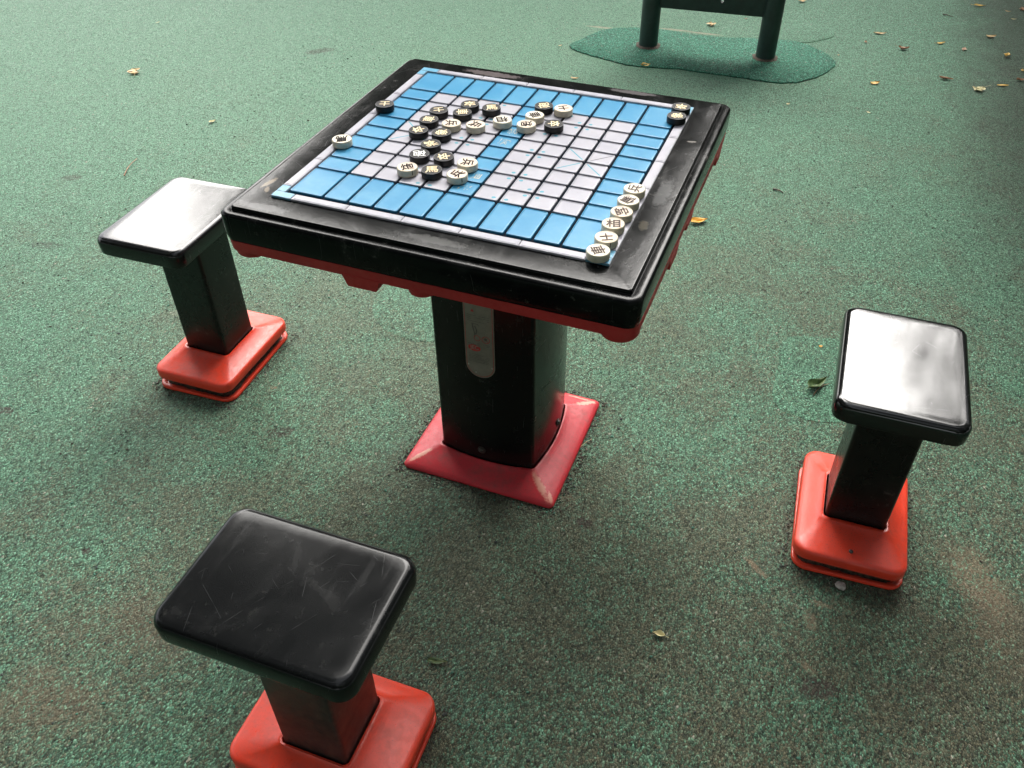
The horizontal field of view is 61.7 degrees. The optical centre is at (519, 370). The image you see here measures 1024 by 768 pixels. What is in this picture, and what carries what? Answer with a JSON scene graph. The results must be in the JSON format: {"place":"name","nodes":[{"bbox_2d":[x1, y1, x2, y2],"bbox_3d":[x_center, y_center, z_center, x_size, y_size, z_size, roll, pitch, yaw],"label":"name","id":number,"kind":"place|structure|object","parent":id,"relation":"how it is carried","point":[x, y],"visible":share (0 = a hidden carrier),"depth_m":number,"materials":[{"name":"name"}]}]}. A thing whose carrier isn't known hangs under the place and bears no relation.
{"place":"outdoors","nodes":[
{"label":"outdoors","id":0,"kind":"place"},
{"bbox_2d":[0,0,1023,767],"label":"ground","id":1,"kind":"structure","parent":0,"point":[82,112],"depth_m":2.14,"materials":[{"name":"rubber"}]},
{"bbox_2d":[127,68,139,74],"bbox_3d":[-1.729,-1.334,3.844,0.059,0.012,0.108,-17,44,-19],"label":"fallen leaf","id":2,"kind":"object","parent":1,"relation":"on","point":[133,71],"visible":1,"depth_m":3.86,"materials":[{"name":"beige plant"}]},
{"bbox_2d":[97,177,286,401],"bbox_3d":[-0.809,-0.201,2.187,0.252,0.464,0.332,14,43,16],"label":"stool","id":3,"kind":"object","parent":1,"relation":"on","point":[227,347],"visible":0.94,"depth_m":2.14,"materials":[{"name":"black plastic"}]},
{"bbox_2d":[152,331,297,409],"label":"soil crumbs","id":4,"kind":"object","parent":1,"relation":"on","point":[156,388],"visible":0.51,"depth_m":2.25,"materials":[{"name":"black soil"}]},
{"bbox_2d":[154,508,435,767],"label":"stool","id":5,"kind":"object","parent":1,"relation":"on","point":[300,619],"visible":1,"depth_m":1.26,"materials":[{"name":"black plastic"}]},
{"bbox_2d":[220,705,448,767],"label":"soil crumbs","id":6,"kind":"object","parent":1,"relation":"on","point":[422,756],"visible":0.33,"depth_m":1.54,"materials":[{"name":"brown soil"}]},
{"bbox_2d":[372,285,434,341],"bbox_3d":[-0.260,-0.191,2.527,0.351,0.001,0.341,14,43,16],"label":"rubber patch","id":7,"kind":"object","parent":1,"relation":"on","point":[392,307],"visible":0.38,"depth_m":2.49,"materials":[{"name":"green rubber"}]},
{"bbox_2d":[427,657,446,663],"bbox_3d":[-0.159,0.561,1.653,0.040,0.005,0.014,3,41,4],"label":"fallen leaf","id":8,"kind":"object","parent":1,"relation":"on","point":[433,660],"visible":1,"depth_m":1.65,"materials":[{"name":"green plant"}]},
{"bbox_2d":[221,59,730,507],"bbox_3d":[-0.037,-0.133,1.873,0.750,0.767,0.750,14,43,16],"label":"chess table","id":9,"kind":"object","parent":1,"relation":"on","point":[499,268],"visible":0.85,"depth_m":1.57,"materials":[{"name":"black plastic"}]},
{"bbox_2d":[332,134,352,148],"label":"chess piece","id":10,"kind":"object","parent":9,"relation":"on","point":[343,141],"visible":1,"depth_m":1.62,"materials":[{"name":"beige plastic"}]},
{"bbox_2d":[375,100,394,112],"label":"chess piece","id":11,"kind":"object","parent":9,"relation":"on","point":[384,106],"visible":1,"depth_m":1.74,"materials":[{"name":"black plastic"}]},
{"bbox_2d":[397,162,417,177],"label":"chess piece","id":12,"kind":"object","parent":9,"relation":"on","point":[407,169],"visible":1,"depth_m":1.53,"materials":[{"name":"beige plastic"}]},
{"bbox_2d":[409,125,428,139],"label":"chess piece","id":13,"kind":"object","parent":9,"relation":"on","point":[418,132],"visible":1,"depth_m":1.65,"materials":[{"name":"black plastic"}]},
{"bbox_2d":[409,149,429,163],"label":"chess piece","id":14,"kind":"object","parent":9,"relation":"on","point":[419,156],"visible":1,"depth_m":1.57,"materials":[{"name":"black plastic"}]},
{"bbox_2d":[419,115,438,128],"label":"chess piece","id":15,"kind":"object","parent":9,"relation":"on","point":[430,121],"visible":0.97,"depth_m":1.68,"materials":[{"name":"black plastic"}]},
{"bbox_2d":[421,139,440,153],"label":"chess piece","id":16,"kind":"object","parent":9,"relation":"on","point":[432,146],"visible":0.98,"depth_m":1.60,"materials":[{"name":"black plastic"}]},
{"bbox_2d":[421,164,442,180],"bbox_3d":[-0.157,-0.354,1.533,0.038,0.013,0.038,14,43,16],"label":"chess piece","id":17,"kind":"object","parent":9,"relation":"on","point":[431,172],"visible":1,"depth_m":1.52,"materials":[{"name":"black plastic"}]},
{"bbox_2d":[429,106,447,119],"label":"chess piece","id":18,"kind":"object","parent":9,"relation":"on","point":[440,112],"visible":0.94,"depth_m":1.71,"materials":[{"name":"black plastic"}]},
{"bbox_2d":[431,128,451,142],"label":"chess piece","id":19,"kind":"object","parent":9,"relation":"on","point":[442,135],"visible":0.98,"depth_m":1.64,"materials":[{"name":"black plastic"}]},
{"bbox_2d":[433,152,453,167],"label":"chess piece","id":20,"kind":"object","parent":9,"relation":"on","point":[443,159],"visible":1,"depth_m":1.56,"materials":[{"name":"black plastic"}]},
{"bbox_2d":[442,119,460,132],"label":"chess piece","id":21,"kind":"object","parent":9,"relation":"on","point":[453,125],"visible":0.98,"depth_m":1.67,"materials":[{"name":"beige plastic"}]},
{"bbox_2d":[446,169,467,184],"bbox_3d":[-0.111,-0.343,1.521,0.038,0.013,0.038,14,43,16],"label":"chess piece","id":22,"kind":"object","parent":9,"relation":"on","point":[457,176],"visible":1,"depth_m":1.51,"materials":[{"name":"beige plastic"}]},
{"bbox_2d":[453,108,471,121],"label":"chess piece","id":23,"kind":"object","parent":9,"relation":"on","point":[462,114],"visible":0.97,"depth_m":1.71,"materials":[{"name":"black plastic"}]},
{"bbox_2d":[457,157,477,172],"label":"chess piece","id":24,"kind":"object","parent":9,"relation":"on","point":[468,164],"visible":0.97,"depth_m":1.54,"materials":[{"name":"beige plastic"}]},
{"bbox_2d":[461,100,478,113],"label":"chess piece","id":25,"kind":"object","parent":9,"relation":"on","point":[472,106],"visible":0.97,"depth_m":1.74,"materials":[{"name":"black plastic"}]},
{"bbox_2d":[466,120,485,133],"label":"chess piece","id":26,"kind":"object","parent":9,"relation":"on","point":[475,126],"visible":1,"depth_m":1.66,"materials":[{"name":"beige plastic"}]},
{"bbox_2d":[482,103,500,116],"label":"chess piece","id":27,"kind":"object","parent":9,"relation":"on","point":[491,110],"visible":1,"depth_m":1.72,"materials":[{"name":"black plastic"}]},
{"bbox_2d":[493,115,511,129],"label":"chess piece","id":28,"kind":"object","parent":9,"relation":"on","point":[502,122],"visible":1,"depth_m":1.68,"materials":[{"name":"beige plastic"}]},
{"bbox_2d":[517,120,535,133],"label":"chess piece","id":29,"kind":"object","parent":9,"relation":"on","point":[526,126],"visible":1,"depth_m":1.66,"materials":[{"name":"beige plastic"}]},
{"bbox_2d":[525,111,543,124],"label":"chess piece","id":30,"kind":"object","parent":9,"relation":"on","point":[537,117],"visible":0.98,"depth_m":1.69,"materials":[{"name":"beige plastic"}]},
{"bbox_2d":[534,102,552,114],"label":"chess piece","id":31,"kind":"object","parent":9,"relation":"on","point":[545,108],"visible":0.98,"depth_m":1.73,"materials":[{"name":"black plastic"}]},
{"bbox_2d":[544,120,563,133],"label":"chess piece","id":32,"kind":"object","parent":9,"relation":"on","point":[553,126],"visible":1,"depth_m":1.66,"materials":[{"name":"black plastic"}]},
{"bbox_2d":[554,104,572,117],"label":"chess piece","id":33,"kind":"object","parent":9,"relation":"on","point":[563,110],"visible":1,"depth_m":1.72,"materials":[{"name":"beige plastic"}]},
{"bbox_2d":[586,244,609,262],"bbox_3d":[0.122,-0.182,1.333,0.038,0.013,0.038,14,43,16],"label":"chess piece","id":34,"kind":"object","parent":9,"relation":"on","point":[597,253],"visible":1,"depth_m":1.32,"materials":[{"name":"beige plastic"}]},
{"bbox_2d":[594,231,617,249],"bbox_3d":[0.138,-0.207,1.361,0.038,0.013,0.038,14,43,16],"label":"chess piece","id":35,"kind":"object","parent":9,"relation":"on","point":[609,239],"visible":0.96,"depth_m":1.35,"materials":[{"name":"beige plastic"}]},
{"bbox_2d":[601,217,624,235],"bbox_3d":[0.152,-0.234,1.392,0.038,0.013,0.038,14,43,16],"label":"chess piece","id":36,"kind":"object","parent":9,"relation":"on","point":[615,225],"visible":0.96,"depth_m":1.38,"materials":[{"name":"beige plastic"}]},
{"bbox_2d":[610,206,632,222],"bbox_3d":[0.169,-0.258,1.421,0.038,0.013,0.038,14,43,16],"label":"chess piece","id":37,"kind":"object","parent":9,"relation":"on","point":[624,214],"visible":0.96,"depth_m":1.41,"materials":[{"name":"beige plastic"}]},
{"bbox_2d":[617,194,639,210],"bbox_3d":[0.184,-0.283,1.449,0.038,0.013,0.038,14,43,16],"label":"chess piece","id":38,"kind":"object","parent":9,"relation":"on","point":[632,202],"visible":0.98,"depth_m":1.44,"materials":[{"name":"beige plastic"}]},
{"bbox_2d":[623,183,645,199],"bbox_3d":[0.198,-0.308,1.479,0.038,0.013,0.038,14,43,16],"label":"chess piece","id":39,"kind":"object","parent":9,"relation":"on","point":[637,190],"visible":0.94,"depth_m":1.47,"materials":[{"name":"beige plastic"}]},
{"bbox_2d":[666,111,685,125],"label":"chess piece","id":40,"kind":"object","parent":9,"relation":"on","point":[675,118],"visible":1,"depth_m":1.69,"materials":[{"name":"black plastic"}]},
{"bbox_2d":[671,103,690,115],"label":"chess piece","id":41,"kind":"object","parent":9,"relation":"on","point":[684,108],"visible":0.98,"depth_m":1.72,"materials":[{"name":"black plastic"}]},
{"bbox_2d":[395,391,615,519],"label":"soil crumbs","id":42,"kind":"object","parent":1,"relation":"on","point":[512,501],"visible":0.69,"depth_m":2.02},
{"bbox_2d":[652,630,668,637],"bbox_3d":[0.279,0.522,1.693,0.034,0.008,0.013,13,43,15],"label":"fallen leaf","id":43,"kind":"object","parent":1,"relation":"on","point":[659,632],"visible":1,"depth_m":1.70,"materials":[{"name":"yellow plant"}]},
{"bbox_2d":[691,217,707,222],"bbox_3d":[0.602,-0.502,2.869,0.062,0.014,0.030,-14,43,-15],"label":"fallen leaf","id":44,"kind":"object","parent":1,"relation":"on","point":[695,219],"visible":0.99,"depth_m":2.87,"materials":[{"name":"plant"}]},
{"bbox_2d":[570,27,835,83],"bbox_3d":[0.854,-1.498,4.026,1.211,0.006,0.563,14,43,16],"label":"rubber patch","id":45,"kind":"object","parent":1,"relation":"on","point":[796,62],"visible":0.92,"depth_m":3.98,"materials":[{"name":"green rubber"}]},
{"bbox_2d":[636,0,785,61],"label":"sign stand","id":46,"kind":"object","parent":45,"relation":"on","point":[770,12],"visible":1,"depth_m":3.88,"materials":[{"name":"green paint"}]},
{"bbox_2d":[772,336,840,421],"bbox_3d":[0.794,0.015,2.283,0.226,0.001,0.360,14,43,16],"label":"rubber patch","id":47,"kind":"object","parent":1,"relation":"on","point":[804,362],"visible":0.65,"depth_m":2.28,"materials":[{"name":"green rubber"}]},
{"bbox_2d":[798,376,826,390],"bbox_3d":[0.766,0.040,2.238,0.105,0.019,0.034,-25,47,-26],"label":"fallen leaf","id":48,"kind":"object","parent":47,"relation":"on","point":[817,382],"visible":1,"depth_m":2.25,"materials":[{"name":"green plant"}]},
{"bbox_2d":[778,23,834,42],"bbox_3d":[1.403,-1.657,4.209,0.278,0.002,0.324,14,43,16],"label":"rubber patch","id":49,"kind":"object","parent":1,"relation":"on","point":[805,32],"visible":0.77,"depth_m":4.21,"materials":[{"name":"green rubber"}]},
{"bbox_2d":[835,581,845,589],"bbox_3d":[0.666,0.447,1.778,0.023,0.011,0.020,14,43,16],"label":"pebble","id":50,"kind":"object","parent":1,"relation":"on","point":[840,585],"visible":1,"depth_m":1.77,"materials":[{"name":"grey stone"}]},
{"bbox_2d":[777,460,915,605],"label":"soil crumbs","id":51,"kind":"object","parent":1,"relation":"on","point":[824,576],"visible":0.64,"depth_m":1.82,"materials":[{"name":"black soil"}]},
{"bbox_2d":[791,307,971,589],"bbox_3d":[0.727,0.164,1.758,0.245,0.464,0.330,14,43,16],"label":"stool","id":52,"kind":"object","parent":1,"relation":"on","point":[901,391],"visible":1,"depth_m":1.68,"materials":[{"name":"black metal"},{"name":"orange red plastic"},{"name":"glossy black plastic"}]},
{"bbox_2d":[973,85,989,90],"bbox_3d":[1.992,-1.215,3.687,0.095,0.010,0.054,-21,45,-22],"label":"fallen leaf","id":53,"kind":"object","parent":1,"relation":"on","point":[979,88],"visible":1,"depth_m":3.69,"materials":[{"name":"beige plant"}]}
]}

